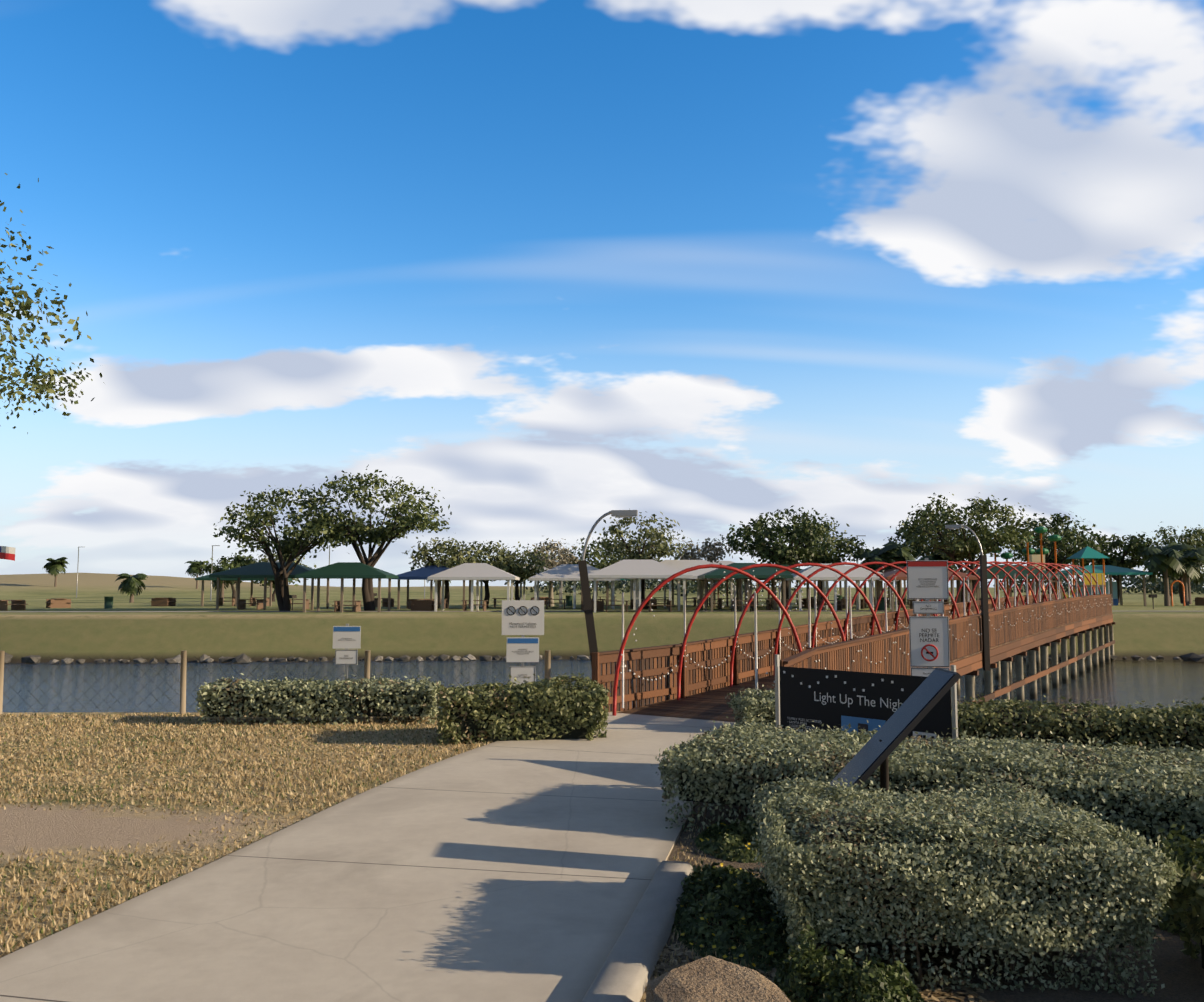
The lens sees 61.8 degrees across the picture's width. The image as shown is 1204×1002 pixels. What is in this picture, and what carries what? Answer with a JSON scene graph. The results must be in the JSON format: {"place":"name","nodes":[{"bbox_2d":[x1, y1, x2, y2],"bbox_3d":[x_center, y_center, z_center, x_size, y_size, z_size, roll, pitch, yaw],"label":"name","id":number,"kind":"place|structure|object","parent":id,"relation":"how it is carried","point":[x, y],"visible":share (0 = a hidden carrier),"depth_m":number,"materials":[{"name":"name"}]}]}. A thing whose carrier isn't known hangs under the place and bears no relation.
{"place":"outdoors","nodes":[
{"label":"outdoors","id":0,"kind":"place"},
{"bbox_2d":[0,611,501,611],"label":"walk path","id":1,"kind":"structure","parent":0,"point":[248,611],"depth_m":68.98,"materials":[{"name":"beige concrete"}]},
{"bbox_2d":[3,656,544,712],"bbox_3d":[-13.110,3.471,19.036,24.150,1.060,0.001,0,-5,-1],"label":"fence wire","id":2,"kind":"object","parent":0,"point":[203,679],"depth_m":19.12,"materials":[{"name":"grey metal"}]},
{"bbox_2d":[0,573,1203,957],"bbox_3d":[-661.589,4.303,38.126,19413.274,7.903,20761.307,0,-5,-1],"label":"ground","id":3,"kind":"structure","parent":0,"point":[1156,627],"depth_m":58.83,"materials":[{"name":"plant"}]},
{"bbox_2d":[0,546,14,560],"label":"flag","id":4,"kind":"object","parent":3,"relation":"on","point":[7,553],"visible":1,"depth_m":116.70,"materials":[{"name":"red"}]},
{"bbox_2d":[43,557,67,586],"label":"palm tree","id":5,"kind":"object","parent":3,"relation":"on","point":[51,566],"depth_m":211.97,"materials":[{"name":"green plant"}]},
{"bbox_2d":[115,573,147,602],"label":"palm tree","id":6,"kind":"object","parent":3,"relation":"on","point":[129,584],"depth_m":110.11,"materials":[{"name":"green plant"}]},
{"bbox_2d":[185,561,207,588],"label":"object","id":7,"kind":"object","parent":3,"relation":"on","point":[193,569],"depth_m":219.20,"materials":[{"name":"green plant"}]},
{"bbox_2d":[194,552,260,596],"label":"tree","id":8,"kind":"object","parent":3,"relation":"on","point":[239,560],"depth_m":148.21,"materials":[{"name":"green plant"}]},
{"bbox_2d":[195,568,291,605],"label":"green pavilion","id":9,"kind":"structure","parent":3,"relation":"on","point":[234,599],"depth_m":89.03,"materials":[{"name":"brown"}]},
{"bbox_2d":[209,562,328,609],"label":"green pavilion","id":10,"kind":"structure","parent":3,"relation":"on","point":[264,570],"depth_m":75.48,"materials":[{"name":"brown"}]},
{"bbox_2d":[0,650,550,713],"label":"fence posts","id":11,"kind":"object","parent":3,"relation":"on","point":[366,674],"visible":0.52,"depth_m":19.09,"materials":[{"name":"brown wood"}]},
{"bbox_2d":[237,514,335,610],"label":"tree trunk","id":12,"kind":"object","parent":3,"relation":"on","point":[282,591],"visible":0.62,"depth_m":71.70,"materials":[{"name":"brown plant"}]},
{"bbox_2d":[213,484,361,561],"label":"big tree leaves","id":13,"kind":"object","parent":12,"relation":"attached to","point":[287,543],"visible":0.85,"depth_m":71.00,"materials":[{"name":"green plant"}]},
{"bbox_2d":[207,685,430,723],"bbox_3d":[-4.973,3.631,17.905,3.852,0.633,0.802,0,-5,-1],"label":"hedge","id":14,"kind":"object","parent":3,"relation":"on","point":[367,702],"visible":0.19,"depth_m":17.58,"materials":[{"name":"green plant"}]},
{"bbox_2d":[195,673,443,724],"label":"hedge leaves","id":15,"kind":"object","parent":3,"relation":"on","point":[308,688],"visible":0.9,"depth_m":17.50,"materials":[{"name":"green plant"}]},
{"bbox_2d":[295,562,398,612],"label":"green pavilion","id":16,"kind":"structure","parent":3,"relation":"on","point":[342,571],"depth_m":68.03,"materials":[{"name":"brown"}]},
{"bbox_2d":[333,624,360,680],"bbox_3d":[-4.780,3.301,18.817,0.520,2.000,0.063,0,-5,-1],"label":"sign","id":17,"kind":"object","parent":3,"relation":"on","point":[351,633],"visible":0.92,"depth_m":18.84,"materials":[{"name":"white metal"}]},
{"bbox_2d":[0,712,735,1001],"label":"concrete path","id":18,"kind":"structure","parent":3,"relation":"on","point":[512,871],"depth_m":7.62,"materials":[{"name":"grey concrete"}]},
{"bbox_2d":[326,500,412,610],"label":"tree trunk","id":19,"kind":"object","parent":3,"relation":"on","point":[368,593],"visible":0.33,"depth_m":73.32,"materials":[{"name":"brown plant"}]},
{"bbox_2d":[294,465,451,547],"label":"big tree leaves","id":20,"kind":"object","parent":19,"relation":"attached to","point":[381,532],"visible":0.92,"depth_m":72.35,"materials":[{"name":"green plant"}]},
{"bbox_2d":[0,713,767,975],"bbox_3d":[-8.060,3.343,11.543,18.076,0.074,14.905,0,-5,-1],"label":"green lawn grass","id":21,"kind":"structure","parent":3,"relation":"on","point":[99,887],"depth_m":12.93,"materials":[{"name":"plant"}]},
{"bbox_2d":[0,712,769,1001],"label":"dry lawn grass","id":22,"kind":"structure","parent":3,"relation":"on","point":[167,874],"depth_m":13.06,"materials":[{"name":"beige plant"}]},
{"bbox_2d":[397,565,470,608],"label":"blue pavilion","id":23,"kind":"structure","parent":3,"relation":"on","point":[423,573],"depth_m":77.92,"materials":[{"name":"brown"}]},
{"bbox_2d":[404,537,484,607],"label":"tree leaves","id":24,"kind":"object","parent":3,"relation":"on","point":[442,548],"depth_m":80.76,"materials":[{"name":"green plant"}]},
{"bbox_2d":[427,563,519,610],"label":"shelter","id":25,"kind":"object","parent":3,"relation":"on","point":[472,572],"visible":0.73,"depth_m":70.01,"materials":[{"name":"white metal"}]},
{"bbox_2d":[448,540,517,607],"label":"tree leaves","id":26,"kind":"object","parent":3,"relation":"on","point":[487,551],"depth_m":83.37,"materials":[{"name":"green plant"}]},
{"bbox_2d":[480,565,561,607],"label":"white pavilion","id":27,"kind":"structure","parent":3,"relation":"on","point":[545,568],"depth_m":83.25,"materials":[{"name":"white metal"}]},
{"bbox_2d":[432,672,610,744],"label":"hedge leaves","id":28,"kind":"object","parent":3,"relation":"on","point":[546,687],"visible":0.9,"depth_m":15.46,"materials":[{"name":"green plant"}]},
{"bbox_2d":[487,539,556,599],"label":"tree leaves","id":29,"kind":"object","parent":3,"relation":"on","point":[525,574],"depth_m":81.60,"materials":[{"name":"green plant"}]},
{"bbox_2d":[451,688,592,743],"bbox_3d":[-1.285,3.404,15.959,2.190,0.753,0.890,1,-5,-9],"label":"hedge","id":30,"kind":"object","parent":3,"relation":"on","point":[580,733],"visible":0.29,"depth_m":15.51,"materials":[{"name":"green plant"}]},
{"bbox_2d":[502,600,543,684],"bbox_3d":[-1.417,2.999,17.989,0.760,2.460,0.071,0,-5,-1],"label":"sign panel","id":31,"kind":"object","parent":3,"relation":"on","point":[521,612],"visible":0.98,"depth_m":18.02,"materials":[{"name":"white metal"}]},
{"bbox_2d":[511,538,588,605],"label":"pale tree leaves","id":32,"kind":"object","parent":3,"relation":"on","point":[561,552],"depth_m":89.15,"materials":[{"name":"green plant"}]},
{"bbox_2d":[528,564,619,608],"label":"shelter","id":33,"kind":"object","parent":3,"relation":"on","point":[566,572],"visible":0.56,"depth_m":77.61,"materials":[{"name":"white metal"}]},
{"bbox_2d":[76,535,1072,600],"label":"light poles","id":34,"kind":"object","parent":3,"relation":"on","point":[424,580],"visible":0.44,"depth_m":128.60,"materials":[{"name":"grey metal"}]},
{"bbox_2d":[553,537,621,598],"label":"tree leaves","id":35,"kind":"object","parent":3,"relation":"on","point":[604,563],"depth_m":90.94,"materials":[{"name":"green plant"}]},
{"bbox_2d":[0,593,1203,610],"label":"picnic tables","id":36,"kind":"object","parent":3,"relation":"on","point":[420,604],"visible":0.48,"depth_m":79.80,"materials":[{"name":"brown wood"}]},
{"bbox_2d":[0,650,1203,663],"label":"shore rocks","id":37,"kind":"object","parent":3,"relation":"on","point":[1191,657],"visible":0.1,"depth_m":56.29,"materials":[{"name":"grey stone"}]},
{"bbox_2d":[578,510,637,684],"bbox_3d":[0.108,2.274,19.494,1.179,4.184,0.252,-1,-5,8],"label":"lamp post","id":38,"kind":"object","parent":3,"relation":"on","point":[587,603],"visible":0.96,"depth_m":19.50,"materials":[{"name":"brown"}]},
{"bbox_2d":[581,861,692,1001],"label":"kerb stone","id":39,"kind":"object","parent":3,"relation":"on","point":[626,970],"visible":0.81,"depth_m":6.43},
{"bbox_2d":[588,560,692,612],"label":"shelter","id":40,"kind":"object","parent":3,"relation":"on","point":[638,570],"visible":0.77,"depth_m":68.06,"materials":[{"name":"white metal"}]},
{"bbox_2d":[592,509,691,608],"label":"tree","id":41,"kind":"object","parent":3,"relation":"on","point":[661,547],"depth_m":78.97,"materials":[{"name":"green plant"}]},
{"bbox_2d":[625,560,742,609],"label":"shelter","id":42,"kind":"object","parent":3,"relation":"on","point":[681,565],"visible":0.46,"depth_m":77.19,"materials":[{"name":"white metal"}]},
{"bbox_2d":[670,537,736,607],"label":"pale tree leaves","id":43,"kind":"object","parent":3,"relation":"on","point":[704,551],"depth_m":83.50,"materials":[{"name":"green plant"}]},
{"bbox_2d":[644,561,780,607],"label":"pavilion","id":44,"kind":"structure","parent":3,"relation":"on","point":[750,591],"depth_m":88.18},
{"bbox_2d":[697,563,792,611],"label":"green pavilion","id":45,"kind":"structure","parent":3,"relation":"on","point":[760,573],"depth_m":69.34,"materials":[{"name":"brown"}]},
{"bbox_2d":[725,684,775,726],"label":"hedge leaves","id":46,"kind":"object","parent":3,"relation":"on","point":[749,702],"visible":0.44,"depth_m":16.36,"materials":[{"name":"green plant"}]},
{"bbox_2d":[736,565,820,609],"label":"shelter","id":47,"kind":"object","parent":3,"relation":"on","point":[768,603],"depth_m":76.16,"materials":[{"name":"brown"}]},
{"bbox_2d":[720,506,845,602],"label":"tree","id":48,"kind":"object","parent":3,"relation":"on","point":[808,530],"depth_m":80.56,"materials":[{"name":"green plant"}]},
{"bbox_2d":[783,510,873,606],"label":"tree","id":49,"kind":"object","parent":3,"relation":"on","point":[847,548],"depth_m":84.72,"materials":[{"name":"green plant"}]},
{"bbox_2d":[782,564,879,610],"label":"shelter","id":50,"kind":"object","parent":3,"relation":"on","point":[828,574],"visible":0.67,"depth_m":71.33,"materials":[{"name":"white"}]},
{"bbox_2d":[810,566,898,608],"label":"shelter","id":51,"kind":"object","parent":3,"relation":"on","point":[861,603],"visible":0.27,"depth_m":79.12,"materials":[{"name":"white"}]},
{"bbox_2d":[513,553,1203,594],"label":"distant treeline","id":52,"kind":"object","parent":3,"relation":"on","point":[1136,581],"visible":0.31,"depth_m":245.91,"materials":[{"name":"green plant"}]},
{"bbox_2d":[617,613,1112,721],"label":"bridge deck","id":53,"kind":"structure","parent":3,"relation":"on","point":[710,705],"depth_m":19.89,"materials":[{"name":"brown wood"}]},
{"bbox_2d":[590,594,1112,704],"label":"bridge rails","id":54,"kind":"object","parent":53,"relation":"attached to","point":[999,653],"visible":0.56,"depth_m":23.87,"materials":[{"name":"brown wood"}]},
{"bbox_2d":[599,596,1111,711],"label":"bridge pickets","id":55,"kind":"object","parent":53,"relation":"on","point":[896,661],"visible":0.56,"depth_m":23.98,"materials":[{"name":"brown wood"}]},
{"bbox_2d":[612,561,1101,715],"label":"bridge arches","id":56,"kind":"structure","parent":53,"relation":"on","point":[720,581],"depth_m":24.85,"materials":[{"name":"red metal"}]},
{"bbox_2d":[620,565,1112,682],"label":"string lights","id":57,"kind":"object","parent":56,"relation":"hanging from","point":[832,628],"visible":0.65,"depth_m":23.79},
{"bbox_2d":[622,573,1108,707],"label":"bridge light poles","id":58,"kind":"object","parent":53,"relation":"on","point":[809,623],"visible":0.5,"depth_m":23.62,"materials":[{"name":"white metal"}]},
{"bbox_2d":[851,544,906,582],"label":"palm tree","id":59,"kind":"object","parent":3,"relation":"on","point":[879,555],"visible":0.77,"depth_m":84.66,"materials":[{"name":"green plant"}]},
{"bbox_2d":[881,538,919,604],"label":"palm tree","id":60,"kind":"object","parent":3,"relation":"on","point":[905,554],"depth_m":94.50,"materials":[{"name":"green plant"}]},
{"bbox_2d":[864,566,967,607],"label":"shelter","id":61,"kind":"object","parent":3,"relation":"on","point":[946,601],"depth_m":82.21,"materials":[{"name":"brown"}]},
{"bbox_2d":[876,568,977,611],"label":"shelter","id":62,"kind":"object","parent":3,"relation":"on","point":[899,576],"depth_m":70.27,"materials":[{"name":"brown"}]},
{"bbox_2d":[887,511,987,568],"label":"tree leaves","id":63,"kind":"object","parent":3,"relation":"on","point":[917,556],"depth_m":103.96,"materials":[{"name":"green plant"}]},
{"bbox_2d":[890,493,1039,601],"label":"tree leaves","id":64,"kind":"object","parent":3,"relation":"on","point":[962,547],"depth_m":83.07,"materials":[{"name":"green plant"}]},
{"bbox_2d":[956,565,1069,602],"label":"green pavilion","id":65,"kind":"structure","parent":3,"relation":"on","point":[1000,574],"depth_m":84.18,"materials":[{"name":"brown"}]},
{"bbox_2d":[951,624,1114,709],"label":"bridge pilings","id":66,"kind":"object","parent":3,"relation":"on","point":[1003,673],"visible":0.19,"depth_m":41.96,"materials":[{"name":"brown wood"}]},
{"bbox_2d":[945,524,989,670],"bbox_3d":[11.320,2.960,31.149,1.198,4.473,0.222,-3,-6,32],"label":"street lamp","id":67,"kind":"object","parent":66,"relation":"attached to","point":[984,613],"depth_m":30.82,"materials":[{"name":"grey metal"}]},
{"bbox_2d":[957,622,1115,703],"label":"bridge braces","id":68,"kind":"object","parent":66,"relation":"attached to","point":[1005,690],"visible":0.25,"depth_m":37.92,"materials":[{"name":"brown wood"}]},
{"bbox_2d":[1000,511,1112,593],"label":"tree","id":69,"kind":"object","parent":3,"relation":"on","point":[1065,546],"depth_m":99.26,"materials":[{"name":"green plant"}]},
{"bbox_2d":[1009,524,1104,592],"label":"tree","id":70,"kind":"object","parent":3,"relation":"on","point":[1052,529],"depth_m":112.06,"materials":[{"name":"green plant"}]},
{"bbox_2d":[992,526,1184,605],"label":"playground structure","id":71,"kind":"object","parent":3,"relation":"on","point":[1040,551],"depth_m":86.58,"materials":[{"name":"orange metal"}]},
{"bbox_2d":[1075,582,1117,604],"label":"playground structure","id":72,"kind":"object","parent":3,"relation":"on","point":[1115,596],"depth_m":93.99,"materials":[{"name":"blue"}]},
{"bbox_2d":[1054,565,1152,605],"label":"teal pavilion","id":73,"kind":"object","parent":3,"relation":"on","point":[1110,570],"visible":0.5,"depth_m":90.35,"materials":[{"name":"brown"}]},
{"bbox_2d":[1098,542,1145,602],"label":"tree","id":74,"kind":"object","parent":3,"relation":"on","point":[1114,577],"visible":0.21,"depth_m":109.96,"materials":[{"name":"brown plant"}]},
{"bbox_2d":[1064,532,1165,580],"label":"tree leaves","id":75,"kind":"object","parent":74,"relation":"attached to","point":[1116,557],"visible":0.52,"depth_m":108.74,"materials":[{"name":"green plant"}]},
{"bbox_2d":[1129,521,1203,603],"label":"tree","id":76,"kind":"object","parent":3,"relation":"on","point":[1195,542],"depth_m":104.33,"materials":[{"name":"green plant"}]},
{"bbox_2d":[1138,543,1197,605],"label":"palm tree","id":77,"kind":"object","parent":3,"relation":"on","point":[1159,558],"depth_m":90.02,"materials":[{"name":"green plant"}]},
{"bbox_2d":[1168,553,1203,605],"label":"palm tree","id":78,"kind":"object","parent":3,"relation":"on","point":[1194,575],"depth_m":93.16,"materials":[{"name":"green plant"}]},
{"bbox_2d":[1175,547,1203,603],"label":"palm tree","id":79,"kind":"object","parent":3,"relation":"on","point":[1196,564],"depth_m":99.90,"materials":[{"name":"green plant"}]},
{"bbox_3d":[-10.484,0.194,9.304,6.454,6.617,6.771,0,-5,-1],"label":"tree trunk","id":80,"kind":"object","parent":3,"relation":"on","visible":0},
{"bbox_2d":[0,173,104,433],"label":"tree","id":81,"kind":"object","parent":80,"relation":"attached to","point":[43,387],"visible":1,"depth_m":11.23,"materials":[{"name":"green plant"}]},
{"bbox_2d":[0,0,1203,586],"label":"sky","id":82,"kind":"structure","parent":0,"point":[548,268],"materials":[{"name":"blue"}]},
{"bbox_2d":[2,659,1203,711],"bbox_3d":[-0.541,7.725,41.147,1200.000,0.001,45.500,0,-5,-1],"label":"pond water","id":83,"kind":"structure","parent":0,"point":[1153,683],"depth_m":45.83,"materials":[{"name":"grey liquid"}]},
{"bbox_2d":[643,802,1203,1001],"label":"planting bed soil","id":84,"kind":"structure","parent":0,"point":[1179,974],"depth_m":6.26,"materials":[{"name":"brown soil"}]},
{"bbox_2d":[646,955,790,1001],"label":"sandstone boulder","id":85,"kind":"object","parent":84,"relation":"on","point":[708,978],"visible":1,"depth_m":5.16,"materials":[{"name":"brown stone"}]},
{"bbox_2d":[694,815,765,862],"bbox_3d":[1.269,3.053,9.308,0.843,0.292,1.251,0,-5,-1],"label":"plant","id":86,"kind":"object","parent":84,"relation":"on","point":[727,842],"visible":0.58,"depth_m":9.08,"materials":[{"name":"green plant"}]},
{"bbox_2d":[671,860,795,971],"bbox_3d":[0.955,2.849,7.315,1.030,0.356,2.223,0,-5,-1],"label":"plant","id":87,"kind":"object","parent":84,"relation":"on","point":[727,894],"visible":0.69,"depth_m":6.90,"materials":[{"name":"green plant"}]},
{"bbox_2d":[680,863,789,966],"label":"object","id":88,"kind":"object","parent":87,"relation":"on","point":[732,947],"visible":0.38,"depth_m":6.76,"materials":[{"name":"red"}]},
{"bbox_2d":[640,942,993,1001],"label":"garden bed","id":89,"kind":"object","parent":84,"relation":"on","point":[939,991],"visible":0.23,"depth_m":6.28,"materials":[{"name":"brown soil"}]},
{"bbox_2d":[773,924,923,1001],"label":"plant","id":90,"kind":"object","parent":84,"relation":"on","point":[874,981],"visible":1,"depth_m":5.62,"materials":[{"name":"green plant"}]},
{"bbox_2d":[775,654,957,744],"bbox_3d":[3.145,2.840,12.264,0.045,1.800,2.533,4,-7,-42],"label":"banner","id":91,"kind":"object","parent":84,"relation":"on","point":[796,688],"visible":0.65,"depth_m":12.39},
{"bbox_2d":[814,691,901,711],"bbox_3d":[3.141,2.453,12.285,0.001,0.155,1.322,4,-7,-42],"label":"sign lettering","id":92,"kind":"object","parent":91,"relation":"attached to","point":[860,701],"visible":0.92,"depth_m":12.28},
{"bbox_2d":[824,668,961,797],"bbox_3d":[2.358,2.256,8.337,1.109,1.693,0.500,0,-5,-1],"label":"information sign","id":93,"kind":"object","parent":84,"relation":"on","point":[869,758],"visible":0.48,"depth_m":8.29,"materials":[{"name":"dark painted metal"},{"name":"printed sign panel"}]},
{"bbox_2d":[907,558,949,676],"bbox_3d":[5.214,2.485,16.028,0.640,3.150,0.077,-1,-5,7],"label":"sign","id":94,"kind":"object","parent":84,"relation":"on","point":[930,655],"visible":0.92,"depth_m":16.06,"materials":[{"name":"white metal"}]},
{"bbox_2d":[654,715,1203,862],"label":"hedge","id":95,"kind":"object","parent":84,"relation":"on","point":[1124,797],"visible":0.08,"depth_m":9.17,"materials":[{"name":"green plant"}]},
{"bbox_2d":[658,722,1202,821],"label":"boundary hedge leaves","id":96,"kind":"object","parent":84,"relation":"on","point":[876,777],"visible":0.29,"depth_m":9.53,"materials":[{"name":"green plant"}]},
{"bbox_2d":[781,798,1123,990],"bbox_3d":[2.199,2.589,6.803,1.918,0.813,1.744,0,-5,4],"label":"hedge","id":97,"kind":"object","parent":84,"relation":"on","point":[894,913],"visible":0.06,"depth_m":6.03,"materials":[{"name":"green plant"}]},
{"bbox_2d":[743,766,1180,998],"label":"hedge leaves","id":98,"kind":"object","parent":84,"relation":"on","point":[780,846],"visible":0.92,"depth_m":5.94,"materials":[{"name":"green plant"}]},
{"bbox_2d":[951,693,1203,755],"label":"hedge","id":99,"kind":"object","parent":84,"relation":"on","point":[1115,713],"visible":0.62,"depth_m":12.95,"materials":[{"name":"green plant"}]},
{"bbox_2d":[1122,824,1203,936],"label":"plant","id":100,"kind":"object","parent":84,"relation":"on","point":[1189,857],"visible":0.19,"depth_m":7.41,"materials":[{"name":"green plant"}]},
{"bbox_2d":[1155,860,1203,958],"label":"plant","id":101,"kind":"object","parent":84,"relation":"on","point":[1193,895],"visible":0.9,"depth_m":6.29,"materials":[{"name":"green plant"}]},
{"bbox_2d":[1063,546,1108,598],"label":"playground tower","id":102,"kind":"structure","parent":0,"point":[1087,552],"depth_m":87.51,"materials":[{"name":"teal plastic"}]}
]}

